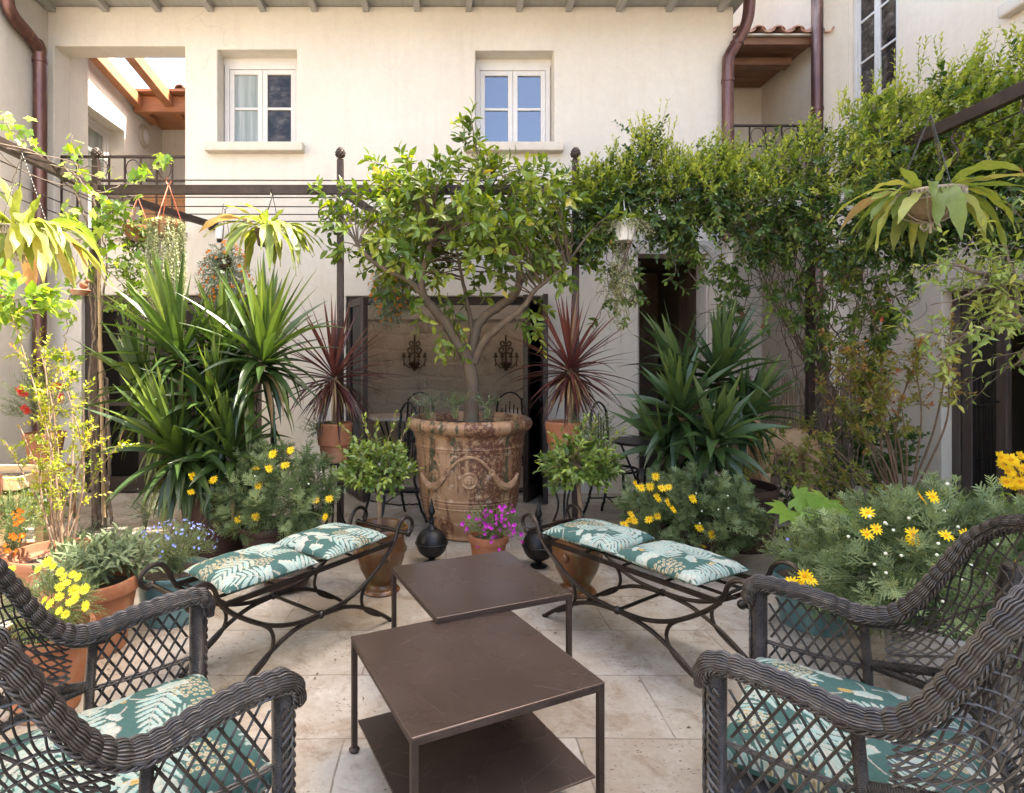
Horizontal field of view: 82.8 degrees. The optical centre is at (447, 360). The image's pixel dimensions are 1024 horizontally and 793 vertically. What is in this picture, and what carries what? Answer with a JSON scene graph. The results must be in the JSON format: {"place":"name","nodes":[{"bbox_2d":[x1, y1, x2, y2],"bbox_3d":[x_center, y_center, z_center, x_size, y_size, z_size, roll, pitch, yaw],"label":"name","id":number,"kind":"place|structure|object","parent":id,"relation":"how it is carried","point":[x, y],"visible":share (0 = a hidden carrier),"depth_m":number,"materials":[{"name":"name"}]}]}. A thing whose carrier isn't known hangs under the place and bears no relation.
{"place":"outdoors","nodes":[
{"label":"outdoors","id":0,"kind":"place"},
{"bbox_2d":[115,58,184,87],"label":"sky","id":1,"kind":"structure","parent":0,"point":[171,71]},
{"bbox_2d":[0,459,1023,792],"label":"ground","id":2,"kind":"structure","parent":0,"point":[654,733],"depth_m":2.74,"materials":[{"name":"stone"}]},
{"bbox_2d":[0,542,34,558],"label":"orange flower pot","id":3,"kind":"object","parent":2,"relation":"on","point":[2,554],"visible":0.06,"depth_m":3.62,"materials":[{"name":"ceramic"}]},
{"bbox_2d":[0,482,55,556],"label":"orange flower plant","id":4,"kind":"object","parent":3,"relation":"on","point":[16,521],"visible":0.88,"depth_m":3.48,"materials":[{"name":"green plant"}]},
{"bbox_2d":[0,0,47,463],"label":"neighbouring house","id":5,"kind":"structure","parent":2,"relation":"on","point":[16,89],"depth_m":5.63,"materials":[{"name":"grey paint"}]},
{"bbox_2d":[0,464,64,545],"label":"flower pot","id":6,"kind":"object","parent":2,"relation":"on","point":[9,469],"visible":0.36,"depth_m":4.02,"materials":[{"name":"orange ceramic"}]},
{"bbox_2d":[0,473,79,548],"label":"ivy plant","id":7,"kind":"object","parent":6,"relation":"on","point":[34,502],"visible":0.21,"depth_m":3.82,"materials":[{"name":"green plant"}]},
{"bbox_2d":[0,258,78,344],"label":"broad leaved shrub","id":8,"kind":"object","parent":2,"relation":"on","point":[44,303],"visible":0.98,"depth_m":3.41,"materials":[{"name":"green plant"}]},
{"bbox_2d":[14,464,76,524],"bbox_3d":[-3.505,1.161,5.000,0.360,0.478,0.340,0,0,0],"label":"pot shelf","id":9,"kind":"object","parent":2,"relation":"on","point":[74,508],"visible":0.11,"depth_m":5.14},
{"bbox_2d":[21,430,66,463],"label":"bottlebrush pot","id":10,"kind":"object","parent":9,"relation":"on","point":[33,445],"visible":0.34,"depth_m":4.89,"materials":[{"name":"ceramic"}]},
{"bbox_2d":[0,359,87,433],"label":"bottlebrush shrub","id":11,"kind":"object","parent":10,"relation":"in","point":[23,407],"visible":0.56,"depth_m":4.95,"materials":[{"name":"green plant"}]},
{"bbox_2d":[3,538,91,605],"bbox_3d":[-2.282,1.250,3.350,0.485,0.300,0.485,0,0,0],"label":"shallow planter","id":12,"kind":"object","parent":2,"relation":"on","point":[23,559],"visible":0.21,"depth_m":3.36,"materials":[{"name":"ceramic"}]},
{"bbox_2d":[0,291,138,560],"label":"golden shrub","id":13,"kind":"object","parent":12,"relation":"on","point":[54,468],"visible":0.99,"depth_m":3.32,"materials":[{"name":"yellow plant"}]},
{"bbox_2d":[6,609,95,724],"bbox_3d":[-1.610,1.235,2.320,0.335,0.330,0.335,0,0,0],"label":"daisy pot","id":14,"kind":"object","parent":2,"relation":"on","point":[77,657],"visible":0.16,"depth_m":2.28,"materials":[{"name":"ceramic"}]},
{"bbox_2d":[0,556,113,650],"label":"lemon daisy plant","id":15,"kind":"object","parent":14,"relation":"in","point":[60,611],"visible":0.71,"depth_m":2.22,"materials":[{"name":"yellow plant"}]},
{"bbox_2d":[40,564,138,659],"bbox_3d":[-1.726,1.225,2.800,0.416,0.350,0.416,0,0,0],"label":"sage pot","id":16,"kind":"object","parent":2,"relation":"on","point":[119,591],"visible":0.28,"depth_m":2.72,"materials":[{"name":"ceramic"}]},
{"bbox_2d":[28,522,164,598],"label":"sage plant","id":17,"kind":"object","parent":16,"relation":"on","point":[95,557],"visible":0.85,"depth_m":2.77,"materials":[{"name":"green plant"}]},
{"bbox_2d":[122,488,166,537],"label":"silver herb","id":18,"kind":"object","parent":2,"relation":"on","point":[144,512],"visible":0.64,"depth_m":4.62,"materials":[{"name":"green plant"}]},
{"bbox_2d":[0,557,306,792],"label":"wicker armchair","id":19,"kind":"object","parent":2,"relation":"on","point":[34,694],"visible":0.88,"depth_m":1.29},
{"bbox_2d":[0,674,271,792],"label":"chair cushion","id":20,"kind":"object","parent":19,"relation":"on","point":[146,710],"visible":0.56,"depth_m":1.43,"materials":[{"name":"fabric"}]},
{"bbox_2d":[138,557,206,628],"bbox_3d":[-1.492,1.266,3.150,0.392,0.268,0.392,0,0,0],"label":"teal pot","id":21,"kind":"object","parent":2,"relation":"on","point":[160,578],"visible":0.25,"depth_m":3.02,"materials":[{"name":"ceramic"}]},
{"bbox_2d":[137,515,218,573],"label":"blue flower plant","id":22,"kind":"object","parent":21,"relation":"on","point":[176,565],"visible":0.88,"depth_m":3.14,"materials":[{"name":"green plant"}]},
{"bbox_2d":[180,486,242,558],"bbox_3d":[-1.712,1.170,4.250,0.505,0.460,0.505,0,0,0],"label":"yucca pot","id":23,"kind":"object","parent":2,"relation":"on","point":[227,544],"visible":0.34,"depth_m":4.05,"materials":[{"name":"ceramic"}]},
{"bbox_2d":[59,246,350,530],"bbox_3d":[-1.730,0.169,4.167,1.903,2.048,1.498,0,0,-19],"label":"yucca plant","id":24,"kind":"object","parent":23,"relation":"in","point":[214,429],"visible":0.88,"depth_m":3.99,"materials":[{"name":"green plant"}]},
{"bbox_2d":[238,516,294,548],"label":"euryops pot","id":25,"kind":"object","parent":2,"relation":"on","point":[271,536],"visible":0.2,"depth_m":3.82,"materials":[{"name":"ceramic"}]},
{"bbox_2d":[187,435,348,546],"bbox_3d":[-1.192,0.868,3.934,1.028,0.739,0.731,0,0,0],"label":"yellow daisy bush","id":26,"kind":"object","parent":25,"relation":"in","point":[253,511],"visible":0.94,"depth_m":3.84,"materials":[{"name":"grey plant"}]},
{"bbox_2d":[137,506,413,680],"bbox_3d":[-0.745,1.132,2.830,0.431,0.541,1.341,0,0,37],"label":"iron bench","id":27,"kind":"object","parent":2,"relation":"on","point":[223,605],"visible":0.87,"depth_m":2.71,"materials":[{"name":"brown metal"}]},
{"bbox_2d":[184,543,318,593],"bbox_3d":[-0.895,0.932,2.636,0.385,0.081,0.455,0,1,41],"label":"seat cushion","id":28,"kind":"object","parent":27,"relation":"on","point":[236,571],"visible":1,"depth_m":2.55,"materials":[{"name":"fabric"}]},
{"bbox_2d":[275,523,386,558],"bbox_3d":[-0.609,0.932,3.018,0.385,0.080,0.455,0,-1,32],"label":"seat cushion","id":29,"kind":"object","parent":27,"relation":"on","point":[330,541],"visible":0.99,"depth_m":2.91,"materials":[{"name":"fabric"}]},
{"bbox_2d":[323,463,345,523],"bbox_3d":[-0.895,1.094,4.536,0.264,0.604,0.272,0,0,0],"label":"plant stand","id":30,"kind":"object","parent":2,"relation":"on","point":[339,501],"visible":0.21,"depth_m":4.57,"materials":[{"name":"black metal"}]},
{"bbox_2d":[316,421,352,463],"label":"cordyline pot","id":31,"kind":"object","parent":30,"relation":"on","point":[328,441],"visible":0.67,"depth_m":4.44,"materials":[{"name":"ceramic"}]},
{"bbox_2d":[271,297,410,442],"bbox_3d":[-0.861,0.053,4.540,1.196,1.244,1.200,0,0,0],"label":"bronze cordyline","id":32,"kind":"object","parent":31,"relation":"in","point":[334,388],"visible":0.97,"depth_m":4.47,"materials":[{"name":"red plant"}]},
{"bbox_2d":[0,0,755,503],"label":"courtyard house","id":33,"kind":"structure","parent":2,"relation":"on","point":[288,88],"depth_m":6.08,"materials":[{"name":"beige paint"}]},
{"bbox_2d":[88,117,109,231],"bbox_3d":[-4.695,-2.278,7.350,0.070,1.777,1.200,0,0,0],"label":"window","id":34,"kind":"structure","parent":33,"relation":"in","point":[98,135],"depth_m":7.72,"materials":[{"name":"white paint"}]},
{"bbox_2d":[60,155,184,230],"bbox_3d":[-3.462,-1.772,6.180,1.371,0.845,0.035,0,0,0],"label":"balcony railing","id":35,"kind":"object","parent":33,"relation":"on","point":[125,166],"visible":0.45,"depth_m":6.17,"materials":[{"name":"brown metal"}]},
{"bbox_2d":[101,304,147,489],"bbox_3d":[-3.506,0.394,6.180,0.560,1.989,0.050,0,0,0],"label":"door leaf","id":36,"kind":"structure","parent":33,"relation":"in","point":[122,469],"depth_m":6.17,"materials":[{"name":"black glass"}]},
{"bbox_2d":[142,195,184,231],"bbox_3d":[-3.068,-1.595,6.248,0.547,0.490,0.025,0,0,0],"label":"reed screen","id":37,"kind":"object","parent":33,"relation":"on","point":[179,201],"visible":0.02,"depth_m":6.25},
{"bbox_2d":[148,304,201,489],"bbox_3d":[-2.926,0.394,6.180,0.560,1.989,0.050,0,0,0],"label":"door leaf","id":38,"kind":"structure","parent":33,"relation":"in","point":[189,316],"depth_m":6.17,"materials":[{"name":"black glass"}]},
{"bbox_2d":[204,58,304,153],"bbox_3d":[-2.020,-2.758,6.160,1.023,1.149,0.360,0,0,0],"label":"window","id":39,"kind":"structure","parent":33,"relation":"in","point":[261,93],"depth_m":6.27,"materials":[{"name":"white paint"}]},
{"bbox_2d":[347,297,367,501],"bbox_3d":[-0.941,0.380,5.882,0.083,2.017,0.500,0,0,-28],"label":"door leaf","id":40,"kind":"structure","parent":33,"relation":"in","point":[360,323],"depth_m":5.81,"materials":[{"name":"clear glass"}]},
{"bbox_2d":[466,59,563,153],"bbox_3d":[0.698,-2.752,6.160,1.017,1.137,0.360,0,0,0],"label":"window","id":41,"kind":"structure","parent":33,"relation":"in","point":[512,96],"depth_m":6.27,"materials":[{"name":"white paint"}]},
{"bbox_2d":[521,294,541,501],"bbox_3d":[0.867,0.370,5.888,0.083,2.037,0.520,0,0,28],"label":"door leaf","id":42,"kind":"structure","parent":33,"relation":"in","point":[532,441],"depth_m":5.79,"materials":[{"name":"black glass"}]},
{"bbox_2d":[539,294,547,503],"bbox_3d":[0.959,0.370,5.858,0.083,2.037,0.540,0,0,6],"label":"door leaf","id":43,"kind":"structure","parent":33,"relation":"in","point":[544,490],"depth_m":5.59,"materials":[{"name":"black glass"}]},
{"bbox_2d":[354,518,407,596],"bbox_3d":[-0.410,1.201,3.520,0.336,0.398,0.336,0,0,0],"label":"glazed urn","id":44,"kind":"object","parent":2,"relation":"on","point":[379,584],"visible":0.62,"depth_m":3.42,"materials":[{"name":"ceramic"}]},
{"bbox_2d":[332,409,421,531],"bbox_3d":[-0.434,0.670,3.499,0.523,0.761,0.523,0,0,-26],"label":"round bush","id":45,"kind":"object","parent":44,"relation":"on","point":[367,472],"visible":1,"depth_m":3.42,"materials":[{"name":"green plant"}]},
{"bbox_2d":[362,401,427,522],"bbox_3d":[-0.472,0.883,5.060,0.446,1.046,0.445,0,0,-30],"label":"iron chair","id":46,"kind":"object","parent":2,"relation":"on","point":[384,502],"visible":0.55,"depth_m":5.07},
{"bbox_2d":[415,498,447,561],"bbox_3d":[-0.112,1.173,3.980,0.228,0.455,0.228,0,0,0],"label":"ball finial","id":47,"kind":"object","parent":2,"relation":"on","point":[431,542],"visible":0.96,"depth_m":3.91,"materials":[{"name":"black metal"}]},
{"bbox_2d":[406,411,532,541],"bbox_3d":[0.176,0.929,4.750,1.034,0.943,1.034,0,0,0],"label":"garden urn","id":48,"kind":"object","parent":2,"relation":"on","point":[463,464],"visible":0.77,"depth_m":4.38,"materials":[{"name":"ceramic"}]},
{"bbox_2d":[306,97,641,421],"bbox_3d":[0.161,-0.821,4.756,2.670,2.667,2.049,0,0,0],"label":"citrus tree","id":49,"kind":"object","parent":48,"relation":"in","point":[439,223],"visible":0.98,"depth_m":4.48,"materials":[{"name":"green plant"}]},
{"bbox_2d":[349,611,604,792],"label":"steel table","id":50,"kind":"object","parent":2,"relation":"on","point":[464,699],"visible":0.93,"depth_m":1.84,"materials":[{"name":"brown metal"}]},
{"bbox_2d":[391,551,571,656],"bbox_3d":[0.126,1.183,2.549,0.624,0.435,0.602,0,0,-23],"label":"steel table","id":51,"kind":"object","parent":2,"relation":"on","point":[455,589],"visible":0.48,"depth_m":2.46,"materials":[{"name":"brown metal"}]},
{"bbox_2d":[468,528,508,554],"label":"flower pot","id":52,"kind":"object","parent":2,"relation":"on","point":[485,545],"visible":0.45,"depth_m":3.76,"materials":[{"name":"ceramic"}]},
{"bbox_2d":[460,502,523,550],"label":"magenta flower plant","id":53,"kind":"object","parent":52,"relation":"in","point":[492,530],"visible":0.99,"depth_m":3.77,"materials":[{"name":"purple plant"}]},
{"bbox_2d":[0,80,1023,530],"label":"iron pergola","id":54,"kind":"object","parent":2,"relation":"on","point":[982,108],"visible":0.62,"depth_m":4.78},
{"bbox_2d":[0,153,49,263],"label":"hanging basket","id":55,"kind":"object","parent":54,"relation":"hanging from","point":[4,227],"visible":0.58,"depth_m":3.82,"materials":[{"name":"metal"}]},
{"bbox_2d":[0,177,113,288],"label":"strap cactus","id":56,"kind":"object","parent":55,"relation":"in","point":[39,252],"visible":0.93,"depth_m":3.79,"materials":[{"name":"green plant"}]},
{"bbox_2d":[0,111,173,524],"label":"grapevine","id":57,"kind":"object","parent":54,"relation":"attached to","point":[100,225],"visible":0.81,"depth_m":4.68,"materials":[{"name":"green plant"}]},
{"bbox_2d":[97,263,105,517],"bbox_3d":[-2.800,0.237,4.660,0.077,2.059,0.032,0,0,0],"label":"bamboo pole","id":58,"kind":"object","parent":54,"relation":"attached to","point":[103,486],"visible":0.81,"depth_m":4.65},
{"bbox_2d":[103,253,149,330],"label":"trailing plant","id":59,"kind":"object","parent":54,"relation":"hanging from","point":[125,274],"visible":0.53,"depth_m":4.88,"materials":[{"name":"green plant"}]},
{"bbox_2d":[151,177,180,238],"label":"hanging pot","id":60,"kind":"object","parent":54,"relation":"hanging from","point":[163,224],"visible":0.62,"depth_m":4.72,"materials":[{"name":"ceramic"}]},
{"bbox_2d":[111,216,163,264],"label":"trailing plant","id":61,"kind":"object","parent":60,"relation":"in","point":[143,231],"visible":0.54,"depth_m":4.89,"materials":[{"name":"green plant"}]},
{"bbox_2d":[144,216,187,355],"bbox_3d":[-2.332,-0.515,4.776,0.344,1.351,0.314,0,0,0],"label":"string of pearls","id":62,"kind":"object","parent":60,"relation":"hanging from","point":[152,233],"visible":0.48,"depth_m":4.71,"materials":[{"name":"green plant"}]},
{"bbox_2d":[195,240,256,310],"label":"orange trailing plant","id":63,"kind":"object","parent":54,"relation":"hanging from","point":[212,258],"visible":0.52,"depth_m":5.15,"materials":[{"name":"green plant"}]},
{"bbox_2d":[199,203,323,280],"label":"strap cactus","id":64,"kind":"object","parent":54,"relation":"hanging from","point":[270,233],"visible":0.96,"depth_m":4.68,"materials":[{"name":"green plant"}]},
{"bbox_2d":[365,267,415,333],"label":"orange trailing plant","id":65,"kind":"object","parent":54,"relation":"hanging from","point":[389,309],"visible":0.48,"depth_m":5.40,"materials":[{"name":"green plant"}]},
{"bbox_2d":[612,187,636,242],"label":"hanging pot","id":66,"kind":"object","parent":54,"relation":"hanging from","point":[624,234],"visible":0.6,"depth_m":4.48,"materials":[{"name":"ceramic"}]},
{"bbox_2d":[592,217,654,348],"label":"sedum plant","id":67,"kind":"object","parent":66,"relation":"in","point":[625,274],"visible":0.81,"depth_m":4.51,"materials":[{"name":"green plant"}]},
{"bbox_2d":[559,14,1023,506],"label":"climbing jasmine","id":68,"kind":"object","parent":54,"relation":"attached to","point":[709,210],"visible":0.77,"depth_m":4.37,"materials":[{"name":"green plant"}]},
{"bbox_2d":[895,114,968,233],"bbox_3d":[2.720,-1.053,3.250,0.319,0.670,0.319,0,0,0],"label":"hanging basket","id":69,"kind":"object","parent":54,"relation":"hanging from","point":[919,212],"visible":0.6,"depth_m":3.21,"materials":[{"name":"metal"}]},
{"bbox_2d":[827,152,1023,259],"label":"strap cactus","id":70,"kind":"object","parent":69,"relation":"in","point":[953,198],"visible":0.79,"depth_m":3.19,"materials":[{"name":"green plant"}]},
{"bbox_2d":[522,500,552,569],"bbox_3d":[0.617,1.173,3.920,0.228,0.455,0.228,0,0,0],"label":"ball finial","id":71,"kind":"object","parent":2,"relation":"on","point":[534,549],"visible":0.67,"depth_m":3.86,"materials":[{"name":"black metal"}]},
{"bbox_2d":[548,467,570,529],"bbox_3d":[0.912,1.089,4.536,0.264,0.614,0.272,0,0,0],"label":"plant stand","id":72,"kind":"object","parent":2,"relation":"on","point":[567,500],"visible":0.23,"depth_m":4.57,"materials":[{"name":"black metal"}]},
{"bbox_2d":[545,419,581,460],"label":"cordyline pot","id":73,"kind":"object","parent":72,"relation":"on","point":[554,426],"visible":0.45,"depth_m":4.45,"materials":[{"name":"ceramic"}]},
{"bbox_2d":[496,291,642,431],"bbox_3d":[0.945,-0.009,4.560,1.181,1.195,1.269,0,0,39],"label":"bronze cordyline","id":74,"kind":"object","parent":73,"relation":"in","point":[570,388],"visible":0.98,"depth_m":4.47,"materials":[{"name":"red plant"}]},
{"bbox_2d":[568,403,623,448],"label":"trailing herb","id":75,"kind":"object","parent":73,"relation":"in","point":[587,432],"visible":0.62,"depth_m":4.47,"materials":[{"name":"green plant"}]},
{"bbox_2d":[549,519,602,598],"bbox_3d":[0.782,1.201,3.500,0.336,0.398,0.336,0,0,-29],"label":"glazed urn","id":76,"kind":"object","parent":2,"relation":"on","point":[581,571],"visible":0.43,"depth_m":3.39,"materials":[{"name":"ceramic"}]},
{"bbox_2d":[533,412,632,518],"bbox_3d":[0.815,0.680,3.492,0.600,0.742,0.521,0,0,0],"label":"round bush","id":77,"kind":"object","parent":76,"relation":"in","point":[593,468],"visible":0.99,"depth_m":3.43,"materials":[{"name":"green plant"}]},
{"bbox_2d":[583,401,642,525],"bbox_3d":[1.456,0.883,5.064,0.446,1.046,0.445,0,0,40],"label":"iron chair","id":78,"kind":"object","parent":2,"relation":"on","point":[637,471],"visible":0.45,"depth_m":5.06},
{"bbox_2d":[611,436,659,507],"bbox_3d":[1.818,1.072,5.350,0.608,0.664,0.608,0,0,0],"label":"cafe table","id":79,"kind":"object","parent":2,"relation":"on","point":[632,441],"visible":0.34,"depth_m":5.28,"materials":[{"name":"black metal"}]},
{"bbox_2d":[521,504,801,677],"bbox_3d":[0.961,1.132,2.872,0.431,0.541,1.341,0,0,-36],"label":"iron bench","id":80,"kind":"object","parent":2,"relation":"on","point":[725,595],"visible":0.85,"depth_m":2.76,"materials":[{"name":"brown metal"}]},
{"bbox_2d":[543,518,654,552],"bbox_3d":[0.809,0.932,3.107,0.385,0.080,0.455,1,-1,-42],"label":"seat cushion","id":81,"kind":"object","parent":80,"relation":"on","point":[602,536],"visible":1,"depth_m":3.01,"materials":[{"name":"fabric"}]},
{"bbox_2d":[614,540,748,584],"bbox_3d":[1.085,0.932,2.701,0.385,0.080,0.455,1,-1,-32],"label":"seat cushion","id":82,"kind":"object","parent":80,"relation":"on","point":[685,563],"visible":1,"depth_m":2.60,"materials":[{"name":"fabric"}]},
{"bbox_2d":[660,519,716,552],"bbox_3d":[1.657,1.260,3.950,0.386,0.280,0.386,0,0,0],"label":"euryops pot","id":83,"kind":"object","parent":2,"relation":"on","point":[706,543],"visible":0.16,"depth_m":3.80,"materials":[{"name":"ceramic"}]},
{"bbox_2d":[611,460,777,557],"bbox_3d":[1.625,1.004,3.894,1.091,0.656,0.710,0,0,0],"label":"yellow daisy bush","id":84,"kind":"object","parent":83,"relation":"in","point":[675,499],"visible":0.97,"depth_m":3.75,"materials":[{"name":"grey plant"}]},
{"bbox_2d":[692,476,779,554],"bbox_3d":[2.188,1.170,4.400,0.605,0.460,0.605,0,0,0],"label":"yucca pot","id":85,"kind":"object","parent":2,"relation":"on","point":[765,492],"visible":0.24,"depth_m":4.17,"materials":[{"name":"ceramic"}]},
{"bbox_2d":[608,293,815,506],"bbox_3d":[1.845,0.290,4.332,1.359,1.588,1.424,0,0,-41],"label":"yucca plant","id":86,"kind":"object","parent":85,"relation":"in","point":[708,429],"visible":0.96,"depth_m":4.15,"materials":[{"name":"green plant"}]},
{"bbox_2d":[738,389,821,515],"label":"shrub","id":87,"kind":"object","parent":2,"relation":"on","point":[794,436],"visible":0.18,"depth_m":4.76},
{"bbox_2d":[733,0,834,453],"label":"recessed house","id":88,"kind":"structure","parent":2,"relation":"on","point":[763,56],"depth_m":8.24,"materials":[{"name":"paint"}]},
{"bbox_2d":[775,526,812,562],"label":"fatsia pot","id":89,"kind":"object","parent":2,"relation":"on","point":[782,527],"visible":0.1,"depth_m":3.77,"materials":[{"name":"ceramic"}]},
{"bbox_2d":[766,485,867,537],"bbox_3d":[2.334,0.997,3.590,0.750,0.384,0.326,0,0,0],"label":"fatsia","id":90,"kind":"object","parent":89,"relation":"in","point":[804,498],"visible":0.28,"depth_m":3.60,"materials":[{"name":"green plant"}]},
{"bbox_2d":[736,374,863,484],"bbox_3d":[3.888,0.778,6.497,1.664,1.245,0.046,0,0,0],"label":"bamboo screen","id":91,"kind":"object","parent":2,"relation":"on","point":[775,480],"visible":0.15,"depth_m":6.49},
{"bbox_2d":[772,562,852,637],"bbox_3d":[1.938,1.266,3.060,0.392,0.268,0.392,0,0,0],"label":"teal pot","id":92,"kind":"object","parent":2,"relation":"on","point":[780,571],"visible":0.3,"depth_m":2.97,"materials":[{"name":"ceramic"}]},
{"bbox_2d":[756,521,860,574],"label":"bushy herb","id":93,"kind":"object","parent":92,"relation":"on","point":[777,547],"visible":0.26,"depth_m":3.06,"materials":[{"name":"green plant"}]},
{"bbox_2d":[771,453,858,511],"bbox_3d":[3.200,1.113,5.144,0.828,0.641,0.568,0,0,0],"label":"leafy undershrub","id":94,"kind":"object","parent":2,"relation":"on","point":[785,501],"visible":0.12,"depth_m":5.09,"materials":[{"name":"green plant"}]},
{"bbox_2d":[741,420,889,508],"bbox_3d":[2.899,0.924,4.379,1.666,0.963,0.488,0,0,-15],"label":"arching shrub","id":95,"kind":"object","parent":2,"relation":"on","point":[842,480],"visible":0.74,"depth_m":4.33,"materials":[{"name":"green plant"}]},
{"bbox_2d":[692,514,1023,792],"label":"wicker armchair","id":96,"kind":"object","parent":2,"relation":"on","point":[979,659],"visible":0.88,"depth_m":1.38,"materials":[{"name":"wicker"}]},
{"bbox_2d":[727,657,991,792],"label":"chair cushion","id":97,"kind":"object","parent":96,"relation":"on","point":[863,695],"visible":0.37,"depth_m":1.44,"materials":[{"name":"fabric"}]},
{"bbox_2d":[824,400,929,501],"bbox_3d":[4.230,0.898,5.788,1.010,1.011,0.658,0,0,0],"label":"leafy undershrub","id":98,"kind":"object","parent":2,"relation":"on","point":[910,436],"visible":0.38,"depth_m":5.70,"materials":[{"name":"green plant"}]},
{"bbox_2d":[788,305,976,515],"bbox_3d":[3.433,0.509,4.404,1.377,1.800,0.823,0,0,-21],"label":"tall cane shrub","id":99,"kind":"object","parent":2,"relation":"on","point":[883,397],"visible":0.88,"depth_m":4.38,"materials":[{"name":"green plant"}]},
{"bbox_2d":[762,0,1023,512],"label":"tall house","id":100,"kind":"structure","parent":2,"relation":"on","point":[863,38],"depth_m":6.27,"materials":[{"name":"paint"}]},
{"bbox_2d":[853,0,896,162],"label":"window","id":101,"kind":"structure","parent":100,"relation":"in","point":[874,21],"depth_m":6.89,"materials":[{"name":"white paint"}]},
{"bbox_2d":[962,298,1011,504],"bbox_3d":[5.124,0.399,5.510,0.083,1.978,0.460,0,0,0],"label":"door leaf","id":102,"kind":"structure","parent":100,"relation":"in","point":[986,425],"depth_m":5.51,"materials":[{"name":"brown wood"}]},
{"bbox_2d":[878,599,985,717],"bbox_3d":[2.001,1.220,2.330,0.424,0.360,0.424,0,0,0],"label":"metal pot","id":103,"kind":"object","parent":2,"relation":"on","point":[902,688],"visible":0.09,"depth_m":2.25,"materials":[{"name":"metal"}]},
{"bbox_2d":[776,468,1023,667],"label":"yellow daisy bush","id":104,"kind":"object","parent":103,"relation":"in","point":[927,540],"visible":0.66,"depth_m":2.44,"materials":[{"name":"grey plant"}]},
{"bbox_2d":[884,184,1023,413],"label":"lemon tree","id":105,"kind":"object","parent":2,"relation":"on","point":[1008,302],"visible":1,"depth_m":2.87,"materials":[{"name":"green plant"}]},
{"bbox_2d":[995,451,1023,512],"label":"yellow daisy clump","id":106,"kind":"object","parent":2,"relation":"on","point":[1012,465],"visible":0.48,"depth_m":3.16,"materials":[{"name":"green plant"}]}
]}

